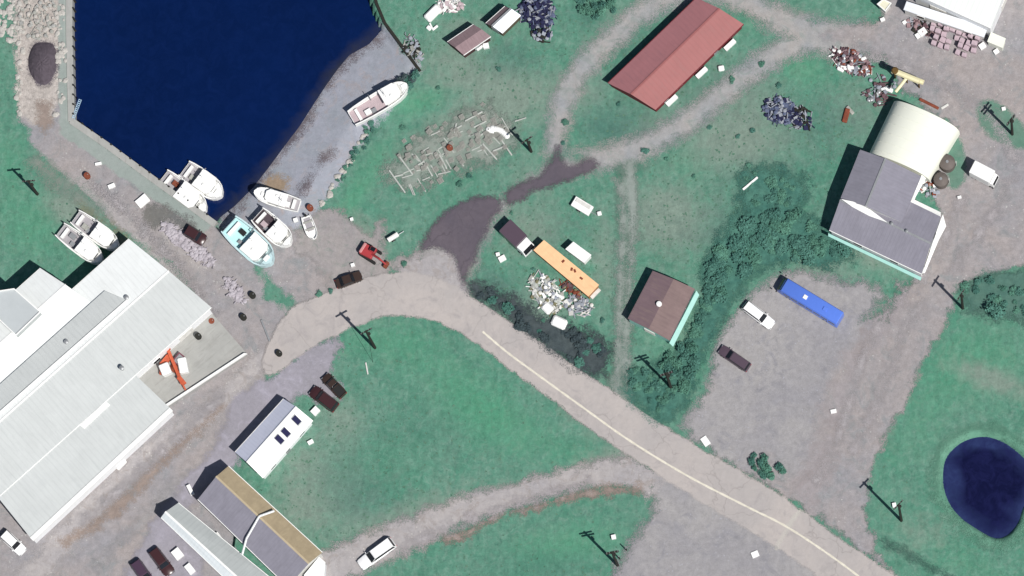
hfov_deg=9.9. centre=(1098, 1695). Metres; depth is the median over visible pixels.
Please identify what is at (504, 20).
white shed
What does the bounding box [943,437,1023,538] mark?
pond water
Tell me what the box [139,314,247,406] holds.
loading platform
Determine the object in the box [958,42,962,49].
trap crate
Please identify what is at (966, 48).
trap crate
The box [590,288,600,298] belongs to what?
container step
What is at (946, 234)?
wheel track
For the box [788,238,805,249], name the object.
shrub
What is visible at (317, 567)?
white lean to
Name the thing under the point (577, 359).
shrub
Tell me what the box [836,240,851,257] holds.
shrub
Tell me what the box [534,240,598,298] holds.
shipping container
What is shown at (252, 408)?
house apron
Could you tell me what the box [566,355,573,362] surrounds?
shrub
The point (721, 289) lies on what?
shrub
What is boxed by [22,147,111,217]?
yard grass fringe
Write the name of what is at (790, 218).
shrub
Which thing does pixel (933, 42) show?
trap crate
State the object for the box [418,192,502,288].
asphalt drive
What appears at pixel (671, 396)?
shrub
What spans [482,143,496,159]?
timber length
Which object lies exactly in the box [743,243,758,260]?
shrub
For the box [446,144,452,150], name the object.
drum
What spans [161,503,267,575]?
grey terrace
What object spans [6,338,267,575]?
yard lane
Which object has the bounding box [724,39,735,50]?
fish tote
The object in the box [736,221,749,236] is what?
shrub
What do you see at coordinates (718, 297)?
shrub
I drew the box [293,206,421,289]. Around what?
shore yard
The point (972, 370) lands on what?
ground
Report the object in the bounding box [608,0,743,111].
red barn
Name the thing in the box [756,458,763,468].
shrub
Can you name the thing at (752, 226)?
shrub
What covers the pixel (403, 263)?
shrub
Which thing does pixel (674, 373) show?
shrub
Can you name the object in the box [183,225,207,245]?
parked car
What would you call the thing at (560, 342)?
undergrowth
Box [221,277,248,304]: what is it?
net pile
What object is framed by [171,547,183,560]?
fish tote
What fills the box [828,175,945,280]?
workshop
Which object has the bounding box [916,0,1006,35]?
cream hall
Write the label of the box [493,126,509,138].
sack heap
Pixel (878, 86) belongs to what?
scrap heap
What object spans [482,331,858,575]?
line
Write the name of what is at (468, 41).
tool shed
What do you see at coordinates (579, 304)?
scrap heap
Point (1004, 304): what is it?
shrub
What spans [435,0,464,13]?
scrap heap
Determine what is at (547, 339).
shrub
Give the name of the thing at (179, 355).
fish tub
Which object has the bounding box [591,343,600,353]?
shrub
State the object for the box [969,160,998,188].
box truck
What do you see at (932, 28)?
trap crate
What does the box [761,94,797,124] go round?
scrap heap
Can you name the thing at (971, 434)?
pond margin
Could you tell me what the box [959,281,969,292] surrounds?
shrub
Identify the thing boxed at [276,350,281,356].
drum
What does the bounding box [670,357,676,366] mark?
shrub
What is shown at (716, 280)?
shrub
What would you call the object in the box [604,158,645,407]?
dry path ground
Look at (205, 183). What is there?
fishing boat
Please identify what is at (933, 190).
scrap heap
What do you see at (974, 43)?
trap crate
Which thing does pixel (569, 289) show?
scrap heap
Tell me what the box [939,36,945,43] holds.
trap crate
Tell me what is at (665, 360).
shrub
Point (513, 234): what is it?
box truck
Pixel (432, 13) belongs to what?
board
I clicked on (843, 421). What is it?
wheel track
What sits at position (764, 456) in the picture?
shrub
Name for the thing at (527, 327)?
shrub
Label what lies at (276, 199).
fishing boat
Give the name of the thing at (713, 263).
shrub
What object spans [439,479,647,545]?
track soil
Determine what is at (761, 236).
shrub
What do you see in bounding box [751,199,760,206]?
shrub
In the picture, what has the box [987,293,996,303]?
shrub
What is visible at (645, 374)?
shrub
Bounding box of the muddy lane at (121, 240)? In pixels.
[70,198,131,245]
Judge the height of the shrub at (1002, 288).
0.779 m
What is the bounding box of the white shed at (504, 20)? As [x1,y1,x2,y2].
[486,6,520,35]
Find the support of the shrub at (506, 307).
on the undergrowth at (560, 342)
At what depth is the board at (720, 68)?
999.42 m
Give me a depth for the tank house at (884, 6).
997.60 m
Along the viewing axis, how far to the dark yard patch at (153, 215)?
999.95 m
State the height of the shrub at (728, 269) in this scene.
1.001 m
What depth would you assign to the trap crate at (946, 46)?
998.81 m
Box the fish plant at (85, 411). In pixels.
[0,239,211,542]
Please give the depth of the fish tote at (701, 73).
999.25 m
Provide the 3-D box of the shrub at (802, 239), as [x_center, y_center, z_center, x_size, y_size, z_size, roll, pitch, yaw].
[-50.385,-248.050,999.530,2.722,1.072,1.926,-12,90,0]
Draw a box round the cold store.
[0,268,88,381]
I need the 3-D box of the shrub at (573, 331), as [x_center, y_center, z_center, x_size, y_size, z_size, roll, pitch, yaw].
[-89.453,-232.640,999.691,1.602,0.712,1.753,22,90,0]
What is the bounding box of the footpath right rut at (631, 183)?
[618,157,640,401]
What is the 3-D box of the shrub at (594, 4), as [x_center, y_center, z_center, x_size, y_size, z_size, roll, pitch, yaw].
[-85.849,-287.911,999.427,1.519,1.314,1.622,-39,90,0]
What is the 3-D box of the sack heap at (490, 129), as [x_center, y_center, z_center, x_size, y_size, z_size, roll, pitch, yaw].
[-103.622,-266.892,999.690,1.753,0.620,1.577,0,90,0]
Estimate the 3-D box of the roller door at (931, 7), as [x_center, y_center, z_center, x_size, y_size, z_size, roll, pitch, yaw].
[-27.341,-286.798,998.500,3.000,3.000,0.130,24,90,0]
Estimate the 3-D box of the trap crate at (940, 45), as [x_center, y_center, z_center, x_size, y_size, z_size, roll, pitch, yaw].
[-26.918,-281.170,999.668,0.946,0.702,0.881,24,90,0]
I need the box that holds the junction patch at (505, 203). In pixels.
[412,142,608,283]
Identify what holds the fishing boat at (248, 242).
on the wharf yard at (298, 277)
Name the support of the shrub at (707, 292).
on the undergrowth at (734, 280)
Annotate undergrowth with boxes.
[463,278,616,380]
[613,211,862,427]
[731,160,816,223]
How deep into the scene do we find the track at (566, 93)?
999.92 m
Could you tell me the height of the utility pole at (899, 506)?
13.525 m
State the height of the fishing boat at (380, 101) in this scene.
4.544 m
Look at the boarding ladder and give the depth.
999.77 m
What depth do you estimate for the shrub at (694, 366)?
998.79 m
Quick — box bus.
[776,275,843,327]
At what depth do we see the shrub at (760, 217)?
999.38 m
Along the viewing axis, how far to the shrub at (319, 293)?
999.61 m
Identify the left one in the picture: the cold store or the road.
the cold store
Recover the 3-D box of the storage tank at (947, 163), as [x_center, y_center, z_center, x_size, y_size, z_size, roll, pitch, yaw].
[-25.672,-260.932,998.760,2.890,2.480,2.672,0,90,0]
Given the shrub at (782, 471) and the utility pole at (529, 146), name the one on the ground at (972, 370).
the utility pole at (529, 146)
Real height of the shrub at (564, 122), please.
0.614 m
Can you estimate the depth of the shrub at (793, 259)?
999.41 m
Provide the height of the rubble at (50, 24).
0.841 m
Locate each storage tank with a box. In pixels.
[933,172,949,188]
[940,154,956,172]
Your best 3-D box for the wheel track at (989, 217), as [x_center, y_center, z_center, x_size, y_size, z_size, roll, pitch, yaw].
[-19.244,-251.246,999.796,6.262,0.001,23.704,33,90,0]
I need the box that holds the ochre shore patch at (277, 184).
[258,172,291,201]
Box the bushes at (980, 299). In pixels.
[953,265,1023,329]
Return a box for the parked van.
[0,530,26,555]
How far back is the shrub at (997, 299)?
999.38 m
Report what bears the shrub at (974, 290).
on the bushes at (980, 299)
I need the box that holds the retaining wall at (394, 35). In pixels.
[374,0,420,71]
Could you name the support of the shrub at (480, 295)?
on the undergrowth at (560, 342)
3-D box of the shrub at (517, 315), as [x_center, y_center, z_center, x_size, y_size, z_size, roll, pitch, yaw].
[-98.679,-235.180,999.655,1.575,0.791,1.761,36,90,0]
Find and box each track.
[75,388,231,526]
[293,144,339,197]
[321,453,664,575]
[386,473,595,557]
[537,0,688,161]
[586,19,837,178]
[676,0,884,63]
[810,287,913,490]
[846,291,929,455]
[849,41,1021,165]
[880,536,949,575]
[912,195,968,292]
[948,169,1021,273]
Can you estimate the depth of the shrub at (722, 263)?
999.16 m
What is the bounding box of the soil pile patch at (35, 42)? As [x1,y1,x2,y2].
[26,40,60,88]
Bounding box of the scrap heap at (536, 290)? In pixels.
[526,270,569,316]
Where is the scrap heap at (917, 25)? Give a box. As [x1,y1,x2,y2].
[906,17,935,36]
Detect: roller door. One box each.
[179,327,193,341]
[930,5,945,13]
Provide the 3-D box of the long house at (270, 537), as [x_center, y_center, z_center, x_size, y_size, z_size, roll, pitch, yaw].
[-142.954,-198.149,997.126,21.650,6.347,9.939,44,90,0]
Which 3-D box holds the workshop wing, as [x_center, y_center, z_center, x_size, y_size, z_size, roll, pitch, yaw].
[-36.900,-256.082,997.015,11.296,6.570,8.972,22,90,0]
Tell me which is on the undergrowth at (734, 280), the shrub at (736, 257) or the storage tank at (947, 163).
the shrub at (736, 257)
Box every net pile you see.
[159,221,216,268]
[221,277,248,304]
[515,0,556,30]
[531,23,552,42]
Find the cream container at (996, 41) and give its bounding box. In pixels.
[987,32,1005,50]
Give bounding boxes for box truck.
[499,219,535,256]
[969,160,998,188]
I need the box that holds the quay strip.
[57,0,210,232]
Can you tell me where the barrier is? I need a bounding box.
[260,320,269,340]
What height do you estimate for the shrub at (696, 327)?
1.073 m
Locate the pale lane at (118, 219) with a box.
[68,169,221,321]
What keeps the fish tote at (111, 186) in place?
on the wharf yard at (298, 277)
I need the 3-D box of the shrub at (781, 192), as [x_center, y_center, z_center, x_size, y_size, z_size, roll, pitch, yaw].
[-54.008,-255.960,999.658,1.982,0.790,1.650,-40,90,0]
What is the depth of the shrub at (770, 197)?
999.43 m
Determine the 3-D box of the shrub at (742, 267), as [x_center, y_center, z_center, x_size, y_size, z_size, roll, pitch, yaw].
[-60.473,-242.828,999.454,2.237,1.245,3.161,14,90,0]
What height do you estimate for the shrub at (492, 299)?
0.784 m
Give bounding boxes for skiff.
[301,214,316,239]
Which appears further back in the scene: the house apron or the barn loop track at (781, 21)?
the house apron
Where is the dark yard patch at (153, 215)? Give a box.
[142,200,196,230]
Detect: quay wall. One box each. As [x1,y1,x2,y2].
[66,0,76,121]
[69,120,217,226]
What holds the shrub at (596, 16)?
on the ground at (972, 370)
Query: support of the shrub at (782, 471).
on the parking lot at (770, 397)
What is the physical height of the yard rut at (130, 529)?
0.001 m
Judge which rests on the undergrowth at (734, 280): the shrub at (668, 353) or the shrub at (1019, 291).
the shrub at (668, 353)
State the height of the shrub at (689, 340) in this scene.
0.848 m
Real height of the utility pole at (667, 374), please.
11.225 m
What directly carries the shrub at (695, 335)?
on the undergrowth at (734, 280)
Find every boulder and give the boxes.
[52,112,59,116]
[334,174,341,178]
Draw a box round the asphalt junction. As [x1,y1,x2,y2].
[501,144,600,207]
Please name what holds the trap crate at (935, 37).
on the ground at (972, 370)
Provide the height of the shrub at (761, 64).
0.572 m
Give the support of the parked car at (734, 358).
on the parking lot at (770, 397)
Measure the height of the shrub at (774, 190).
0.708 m
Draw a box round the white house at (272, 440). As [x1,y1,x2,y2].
[235,399,312,478]
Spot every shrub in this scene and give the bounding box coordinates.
[315,289,322,296]
[364,136,369,144]
[367,120,374,126]
[395,73,406,81]
[401,260,406,267]
[408,74,415,82]
[410,69,419,79]
[476,291,484,298]
[486,287,494,296]
[487,296,497,303]
[501,302,514,314]
[513,317,525,331]
[515,310,523,320]
[523,323,531,332]
[538,331,547,340]
[540,335,550,343]
[561,118,568,125]
[564,332,571,338]
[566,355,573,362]
[569,326,576,334]
[571,332,582,342]
[573,342,584,351]
[574,356,584,367]
[577,5,585,14]
[577,350,583,361]
[578,337,589,348]
[584,6,595,15]
[586,337,593,343]
[590,1,597,9]
[591,13,599,19]
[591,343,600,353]
[596,6,605,15]
[597,1,605,9]
[597,344,606,357]
[610,6,616,13]
[627,378,637,387]
[633,383,640,391]
[640,148,649,153]
[642,367,650,377]
[643,386,653,393]
[651,381,660,388]
[652,372,659,379]
[657,396,668,404]
[658,362,665,369]
[658,378,664,385]
[663,357,671,364]
[664,350,671,358]
[664,360,672,371]
[665,367,677,378]
[669,394,674,399]
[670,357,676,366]
[673,358,682,369]
[676,342,686,353]
[676,369,683,378]
[676,382,690,393]
[679,351,689,361]
[683,366,691,373]
[683,370,696,380]
[684,337,692,343]
[686,341,698,352]
[686,381,690,389]
[687,328,696,337]
[687,354,699,364]
[689,359,699,370]
[690,329,700,337]
[691,323,700,331]
[694,318,704,329]
[699,303,707,309]
[700,311,707,320]
[702,287,713,297]
[704,262,716,273]
[704,269,711,276]
[704,276,711,284]
[704,283,712,290]
[704,297,710,307]
[705,304,712,311]
[709,257,720,269]
[709,275,725,287]
[711,291,726,303]
[712,243,728,254]
[714,250,725,258]
[715,258,728,267]
[715,268,727,279]
[715,285,727,297]
[717,249,728,260]
[724,265,733,274]
[727,233,742,250]
[730,75,734,83]
[730,250,745,263]
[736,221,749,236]
[736,237,750,252]
[737,261,749,278]
[740,216,757,230]
[741,263,752,276]
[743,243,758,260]
[748,457,755,465]
[749,235,756,243]
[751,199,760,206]
[751,252,762,263]
[752,463,757,470]
[754,223,770,234]
[755,236,772,250]
[756,229,766,244]
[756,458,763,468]
[758,60,764,67]
[758,213,767,221]
[760,216,769,225]
[760,453,767,463]
[760,464,771,473]
[760,473,766,479]
[763,177,772,184]
[764,194,774,203]
[764,234,776,249]
[765,230,777,238]
[766,471,774,480]
[768,179,777,188]
[768,208,782,222]
[768,216,780,230]
[770,188,777,196]
[774,239,788,256]
[774,462,783,470]
[775,220,791,235]
[777,188,786,198]
[778,466,785,474]
[785,208,802,225]
[787,197,792,204]
[788,234,799,243]
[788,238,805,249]
[790,254,799,263]
[791,248,802,258]
[796,243,814,258]
[798,235,810,243]
[803,254,814,265]
[805,220,813,232]
[809,233,816,242]
[809,238,819,247]
[812,244,826,257]
[819,237,829,247]
[829,241,837,249]
[830,248,838,257]
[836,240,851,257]
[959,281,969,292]
[971,285,979,294]
[974,278,982,285]
[984,276,994,284]
[984,301,1006,319]
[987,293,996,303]
[994,295,1001,303]
[998,285,1006,290]
[1000,300,1007,310]
[1013,307,1019,313]
[1014,287,1023,295]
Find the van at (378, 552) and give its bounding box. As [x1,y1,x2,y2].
[357,537,396,569]
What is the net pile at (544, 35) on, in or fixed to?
on the ground at (972, 370)
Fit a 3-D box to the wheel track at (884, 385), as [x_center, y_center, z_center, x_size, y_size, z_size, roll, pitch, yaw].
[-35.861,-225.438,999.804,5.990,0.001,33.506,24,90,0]
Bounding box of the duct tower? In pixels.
[891,67,924,92]
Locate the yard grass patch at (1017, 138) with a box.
[974,98,1023,149]
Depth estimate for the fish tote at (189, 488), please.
999.25 m
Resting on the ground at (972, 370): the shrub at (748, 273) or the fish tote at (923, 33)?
the fish tote at (923, 33)
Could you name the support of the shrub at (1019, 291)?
on the bushes at (980, 299)
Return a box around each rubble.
[13,0,58,126]
[18,0,60,40]
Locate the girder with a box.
[842,108,849,122]
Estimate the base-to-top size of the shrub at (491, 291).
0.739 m
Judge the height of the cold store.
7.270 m
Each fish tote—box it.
[107,183,115,189]
[117,460,126,469]
[135,193,149,207]
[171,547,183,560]
[184,563,195,574]
[186,484,194,495]
[310,406,319,415]
[483,43,489,49]
[498,255,506,262]
[665,94,677,106]
[695,67,707,78]
[700,435,710,446]
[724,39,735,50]
[751,550,759,557]
[918,27,926,37]
[978,42,985,50]
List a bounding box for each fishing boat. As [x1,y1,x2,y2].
[55,223,103,264]
[70,210,119,250]
[161,169,207,212]
[179,161,223,200]
[221,216,274,267]
[251,208,292,247]
[254,187,300,212]
[347,81,407,126]
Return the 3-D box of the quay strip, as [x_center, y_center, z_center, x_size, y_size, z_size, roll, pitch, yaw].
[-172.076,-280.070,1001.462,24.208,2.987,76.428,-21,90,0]
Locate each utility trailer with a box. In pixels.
[387,231,403,241]
[571,196,596,215]
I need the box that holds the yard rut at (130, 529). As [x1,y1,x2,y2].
[90,376,253,574]
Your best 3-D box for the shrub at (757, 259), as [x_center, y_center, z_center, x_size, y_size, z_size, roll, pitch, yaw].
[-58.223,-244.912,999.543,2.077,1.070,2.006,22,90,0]
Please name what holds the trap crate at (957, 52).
on the yard at (985, 73)
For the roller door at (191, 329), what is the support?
in the fish plant at (85, 411)
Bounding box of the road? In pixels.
[260,269,897,575]
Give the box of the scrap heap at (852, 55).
[828,46,874,76]
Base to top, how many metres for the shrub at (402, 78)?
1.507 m
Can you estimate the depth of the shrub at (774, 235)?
999.27 m
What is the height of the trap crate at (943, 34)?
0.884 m
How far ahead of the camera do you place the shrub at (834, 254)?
999.51 m
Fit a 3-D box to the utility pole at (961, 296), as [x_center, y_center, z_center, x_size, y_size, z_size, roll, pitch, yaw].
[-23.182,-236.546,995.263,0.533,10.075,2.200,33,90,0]
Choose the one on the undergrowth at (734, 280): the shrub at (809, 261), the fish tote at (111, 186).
the shrub at (809, 261)
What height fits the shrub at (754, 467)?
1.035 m
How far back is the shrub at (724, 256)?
999.22 m
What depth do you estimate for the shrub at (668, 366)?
998.95 m
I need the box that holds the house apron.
[122,336,344,575]
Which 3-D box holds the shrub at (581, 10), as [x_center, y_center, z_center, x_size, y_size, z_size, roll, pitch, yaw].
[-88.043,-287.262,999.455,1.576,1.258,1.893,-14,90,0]
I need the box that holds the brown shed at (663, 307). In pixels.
[628,271,698,345]
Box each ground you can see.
[0,0,1023,575]
[157,220,228,276]
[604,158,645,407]
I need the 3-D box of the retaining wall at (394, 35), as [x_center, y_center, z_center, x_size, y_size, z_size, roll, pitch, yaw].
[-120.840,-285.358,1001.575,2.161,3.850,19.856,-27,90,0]
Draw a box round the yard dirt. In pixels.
[55,402,226,551]
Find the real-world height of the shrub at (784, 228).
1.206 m
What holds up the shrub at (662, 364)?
on the undergrowth at (734, 280)
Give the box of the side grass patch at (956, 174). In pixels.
[946,138,967,190]
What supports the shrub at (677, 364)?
on the undergrowth at (734, 280)
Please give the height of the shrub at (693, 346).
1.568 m
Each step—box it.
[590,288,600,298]
[644,328,654,335]
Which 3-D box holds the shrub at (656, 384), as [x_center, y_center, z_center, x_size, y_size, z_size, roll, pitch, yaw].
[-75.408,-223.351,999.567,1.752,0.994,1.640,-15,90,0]
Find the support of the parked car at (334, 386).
on the ground at (972, 370)
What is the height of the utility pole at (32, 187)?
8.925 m
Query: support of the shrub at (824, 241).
on the undergrowth at (734, 280)
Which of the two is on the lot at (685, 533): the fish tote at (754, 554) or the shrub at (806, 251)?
the fish tote at (754, 554)
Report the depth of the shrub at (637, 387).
999.33 m
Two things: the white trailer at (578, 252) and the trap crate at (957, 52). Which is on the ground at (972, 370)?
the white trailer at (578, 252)
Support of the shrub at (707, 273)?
on the undergrowth at (734, 280)
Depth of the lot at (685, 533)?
999.86 m
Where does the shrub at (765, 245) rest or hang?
on the undergrowth at (734, 280)
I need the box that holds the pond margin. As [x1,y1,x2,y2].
[926,419,1023,551]
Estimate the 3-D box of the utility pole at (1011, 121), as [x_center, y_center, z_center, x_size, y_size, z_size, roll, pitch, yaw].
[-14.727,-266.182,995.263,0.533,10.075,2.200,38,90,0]
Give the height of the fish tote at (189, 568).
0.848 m
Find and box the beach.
[217,22,423,230]
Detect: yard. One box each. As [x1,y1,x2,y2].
[0,0,396,575]
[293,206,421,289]
[692,0,1023,573]
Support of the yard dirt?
on the yard lane at (51, 553)
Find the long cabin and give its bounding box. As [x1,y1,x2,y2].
[903,1,986,40]
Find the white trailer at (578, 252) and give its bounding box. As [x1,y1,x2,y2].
[566,242,590,264]
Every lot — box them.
[611,472,814,575]
[678,269,884,477]
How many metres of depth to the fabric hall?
995.09 m
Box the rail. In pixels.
[919,98,938,109]
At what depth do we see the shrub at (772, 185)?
999.48 m
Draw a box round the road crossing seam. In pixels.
[773,508,803,549]
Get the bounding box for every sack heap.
[485,125,493,132]
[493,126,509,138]
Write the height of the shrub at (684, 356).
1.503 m
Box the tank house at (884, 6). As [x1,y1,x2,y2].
[877,0,891,13]
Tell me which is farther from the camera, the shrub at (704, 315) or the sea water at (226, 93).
the sea water at (226, 93)
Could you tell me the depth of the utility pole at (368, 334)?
991.31 m
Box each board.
[424,4,440,21]
[541,302,553,314]
[551,315,567,329]
[718,65,723,71]
[743,177,757,189]
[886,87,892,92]
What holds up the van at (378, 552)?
on the track at (340, 561)
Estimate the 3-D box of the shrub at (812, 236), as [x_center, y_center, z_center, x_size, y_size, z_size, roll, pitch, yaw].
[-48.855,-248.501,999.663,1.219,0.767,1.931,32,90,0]
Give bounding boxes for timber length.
[389,170,405,192]
[399,157,412,174]
[465,111,482,121]
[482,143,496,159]
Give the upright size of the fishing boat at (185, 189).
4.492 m
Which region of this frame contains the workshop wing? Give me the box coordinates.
[841,150,920,221]
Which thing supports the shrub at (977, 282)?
on the bushes at (980, 299)
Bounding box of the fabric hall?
[870,101,959,181]
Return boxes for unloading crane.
[159,348,188,389]
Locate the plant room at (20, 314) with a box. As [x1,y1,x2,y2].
[0,288,41,336]
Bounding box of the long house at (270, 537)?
[198,466,322,575]
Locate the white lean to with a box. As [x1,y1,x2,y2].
[304,557,325,575]
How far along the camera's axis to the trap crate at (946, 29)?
998.65 m
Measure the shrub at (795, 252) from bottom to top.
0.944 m
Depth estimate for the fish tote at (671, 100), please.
999.25 m
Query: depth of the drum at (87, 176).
999.01 m
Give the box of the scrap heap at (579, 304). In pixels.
[562,294,594,317]
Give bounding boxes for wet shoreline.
[218,32,385,226]
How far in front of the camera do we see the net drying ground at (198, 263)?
999.96 m
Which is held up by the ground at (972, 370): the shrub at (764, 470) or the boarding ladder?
the shrub at (764, 470)
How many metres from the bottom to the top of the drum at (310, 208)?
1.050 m
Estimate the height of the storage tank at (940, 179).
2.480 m
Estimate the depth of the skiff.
999.51 m
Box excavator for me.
[359,243,388,268]
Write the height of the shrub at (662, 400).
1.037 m
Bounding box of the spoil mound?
[28,42,55,84]
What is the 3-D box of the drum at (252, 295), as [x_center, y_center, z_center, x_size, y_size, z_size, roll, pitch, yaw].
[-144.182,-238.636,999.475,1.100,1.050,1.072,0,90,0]
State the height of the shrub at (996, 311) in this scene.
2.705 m
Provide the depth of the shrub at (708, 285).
999.34 m
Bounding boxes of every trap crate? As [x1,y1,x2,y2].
[930,25,935,32]
[931,40,936,46]
[933,34,938,40]
[935,28,941,34]
[937,42,943,48]
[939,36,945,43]
[941,31,946,37]
[943,26,949,31]
[944,44,949,50]
[955,49,960,55]
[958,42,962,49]
[963,45,969,51]
[966,39,971,46]
[970,47,976,53]
[971,40,977,47]
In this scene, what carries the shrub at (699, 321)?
on the undergrowth at (734, 280)
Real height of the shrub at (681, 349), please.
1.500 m
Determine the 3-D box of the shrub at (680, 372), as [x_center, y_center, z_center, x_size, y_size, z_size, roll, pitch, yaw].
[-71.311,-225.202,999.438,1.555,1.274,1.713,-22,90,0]
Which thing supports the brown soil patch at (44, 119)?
on the jetty rubble at (31, 93)
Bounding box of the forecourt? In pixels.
[393,250,476,295]
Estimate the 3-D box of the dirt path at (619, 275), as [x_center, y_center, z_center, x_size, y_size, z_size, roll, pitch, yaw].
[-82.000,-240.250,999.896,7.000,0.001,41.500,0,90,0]
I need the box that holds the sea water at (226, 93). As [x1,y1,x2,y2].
[75,0,380,220]
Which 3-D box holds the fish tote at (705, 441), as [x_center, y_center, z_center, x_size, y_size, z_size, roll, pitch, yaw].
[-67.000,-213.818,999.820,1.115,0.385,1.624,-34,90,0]
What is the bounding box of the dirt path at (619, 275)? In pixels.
[609,177,627,395]
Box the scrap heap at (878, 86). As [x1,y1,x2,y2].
[861,73,896,106]
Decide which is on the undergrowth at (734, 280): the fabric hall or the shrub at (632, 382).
the shrub at (632, 382)
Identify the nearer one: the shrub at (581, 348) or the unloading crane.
the unloading crane
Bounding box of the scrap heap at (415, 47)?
[402,32,423,62]
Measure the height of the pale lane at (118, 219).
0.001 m
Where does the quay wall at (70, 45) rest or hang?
on the ground at (972, 370)
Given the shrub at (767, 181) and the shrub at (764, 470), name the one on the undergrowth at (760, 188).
the shrub at (767, 181)
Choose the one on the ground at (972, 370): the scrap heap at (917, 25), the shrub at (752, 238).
the scrap heap at (917, 25)
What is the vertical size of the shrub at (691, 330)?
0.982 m
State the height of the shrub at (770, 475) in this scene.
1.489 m
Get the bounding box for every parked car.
[130,558,151,575]
[148,546,174,575]
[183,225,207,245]
[309,386,338,412]
[321,373,346,398]
[334,271,362,288]
[718,345,751,371]
[741,300,775,329]
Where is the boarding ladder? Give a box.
[72,99,81,119]
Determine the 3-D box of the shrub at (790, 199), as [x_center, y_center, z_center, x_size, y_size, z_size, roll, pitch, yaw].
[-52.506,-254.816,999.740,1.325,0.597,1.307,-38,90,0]
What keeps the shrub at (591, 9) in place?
on the ground at (972, 370)
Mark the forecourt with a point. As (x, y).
(440, 266)
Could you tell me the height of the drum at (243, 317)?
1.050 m
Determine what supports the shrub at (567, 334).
on the undergrowth at (560, 342)
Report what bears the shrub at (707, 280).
on the undergrowth at (734, 280)
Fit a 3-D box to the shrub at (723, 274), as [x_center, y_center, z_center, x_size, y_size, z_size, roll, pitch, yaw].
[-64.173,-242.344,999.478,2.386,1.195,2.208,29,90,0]
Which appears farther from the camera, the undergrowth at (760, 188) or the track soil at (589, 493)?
the track soil at (589, 493)
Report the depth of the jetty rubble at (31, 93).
999.97 m
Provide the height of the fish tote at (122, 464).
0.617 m
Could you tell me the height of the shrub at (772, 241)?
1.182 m
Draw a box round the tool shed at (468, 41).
[447,24,490,57]
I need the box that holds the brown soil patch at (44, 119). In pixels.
[33,98,55,134]
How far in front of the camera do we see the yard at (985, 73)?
999.89 m
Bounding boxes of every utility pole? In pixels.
[22,180,38,195]
[360,328,375,360]
[521,136,532,152]
[606,550,618,566]
[660,371,672,388]
[894,500,902,521]
[957,289,964,309]
[1006,114,1014,135]
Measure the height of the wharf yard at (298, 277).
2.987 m
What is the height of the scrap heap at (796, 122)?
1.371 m
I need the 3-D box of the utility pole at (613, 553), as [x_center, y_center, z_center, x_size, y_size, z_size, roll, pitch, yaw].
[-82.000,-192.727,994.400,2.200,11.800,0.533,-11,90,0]
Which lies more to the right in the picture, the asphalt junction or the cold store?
the asphalt junction
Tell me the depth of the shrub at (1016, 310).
999.51 m
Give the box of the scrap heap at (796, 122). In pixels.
[788,105,814,130]
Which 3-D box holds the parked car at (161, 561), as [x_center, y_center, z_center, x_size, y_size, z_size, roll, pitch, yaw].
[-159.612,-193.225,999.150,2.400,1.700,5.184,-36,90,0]
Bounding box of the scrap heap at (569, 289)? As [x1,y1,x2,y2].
[559,278,582,299]
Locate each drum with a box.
[84,172,90,179]
[195,333,201,339]
[240,314,246,320]
[249,292,255,298]
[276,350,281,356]
[307,204,313,211]
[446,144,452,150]
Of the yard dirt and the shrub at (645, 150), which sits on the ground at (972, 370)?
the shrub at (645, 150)
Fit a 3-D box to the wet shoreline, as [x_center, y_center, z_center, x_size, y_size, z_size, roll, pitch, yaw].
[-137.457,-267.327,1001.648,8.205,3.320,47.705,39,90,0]
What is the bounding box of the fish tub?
[174,352,184,365]
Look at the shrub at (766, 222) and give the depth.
999.33 m
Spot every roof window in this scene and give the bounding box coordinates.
[274,434,284,444]
[280,427,290,438]
[291,415,301,425]
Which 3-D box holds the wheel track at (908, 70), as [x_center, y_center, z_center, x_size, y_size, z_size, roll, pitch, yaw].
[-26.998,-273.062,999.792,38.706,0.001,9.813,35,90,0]
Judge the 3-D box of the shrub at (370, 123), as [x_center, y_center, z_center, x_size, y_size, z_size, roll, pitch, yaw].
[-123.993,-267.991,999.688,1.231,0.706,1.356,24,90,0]
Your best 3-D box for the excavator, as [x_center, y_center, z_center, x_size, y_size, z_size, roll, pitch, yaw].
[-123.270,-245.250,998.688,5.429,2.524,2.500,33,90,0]
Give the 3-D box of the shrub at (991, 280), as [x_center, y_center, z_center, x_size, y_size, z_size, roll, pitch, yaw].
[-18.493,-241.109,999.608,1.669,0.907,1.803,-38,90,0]
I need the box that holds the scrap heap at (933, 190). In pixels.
[919,180,939,197]
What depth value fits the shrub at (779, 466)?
999.19 m
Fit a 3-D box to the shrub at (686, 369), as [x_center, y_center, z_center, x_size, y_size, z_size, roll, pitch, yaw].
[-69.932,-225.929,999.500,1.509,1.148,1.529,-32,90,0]
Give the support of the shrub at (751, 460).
on the ground at (972, 370)

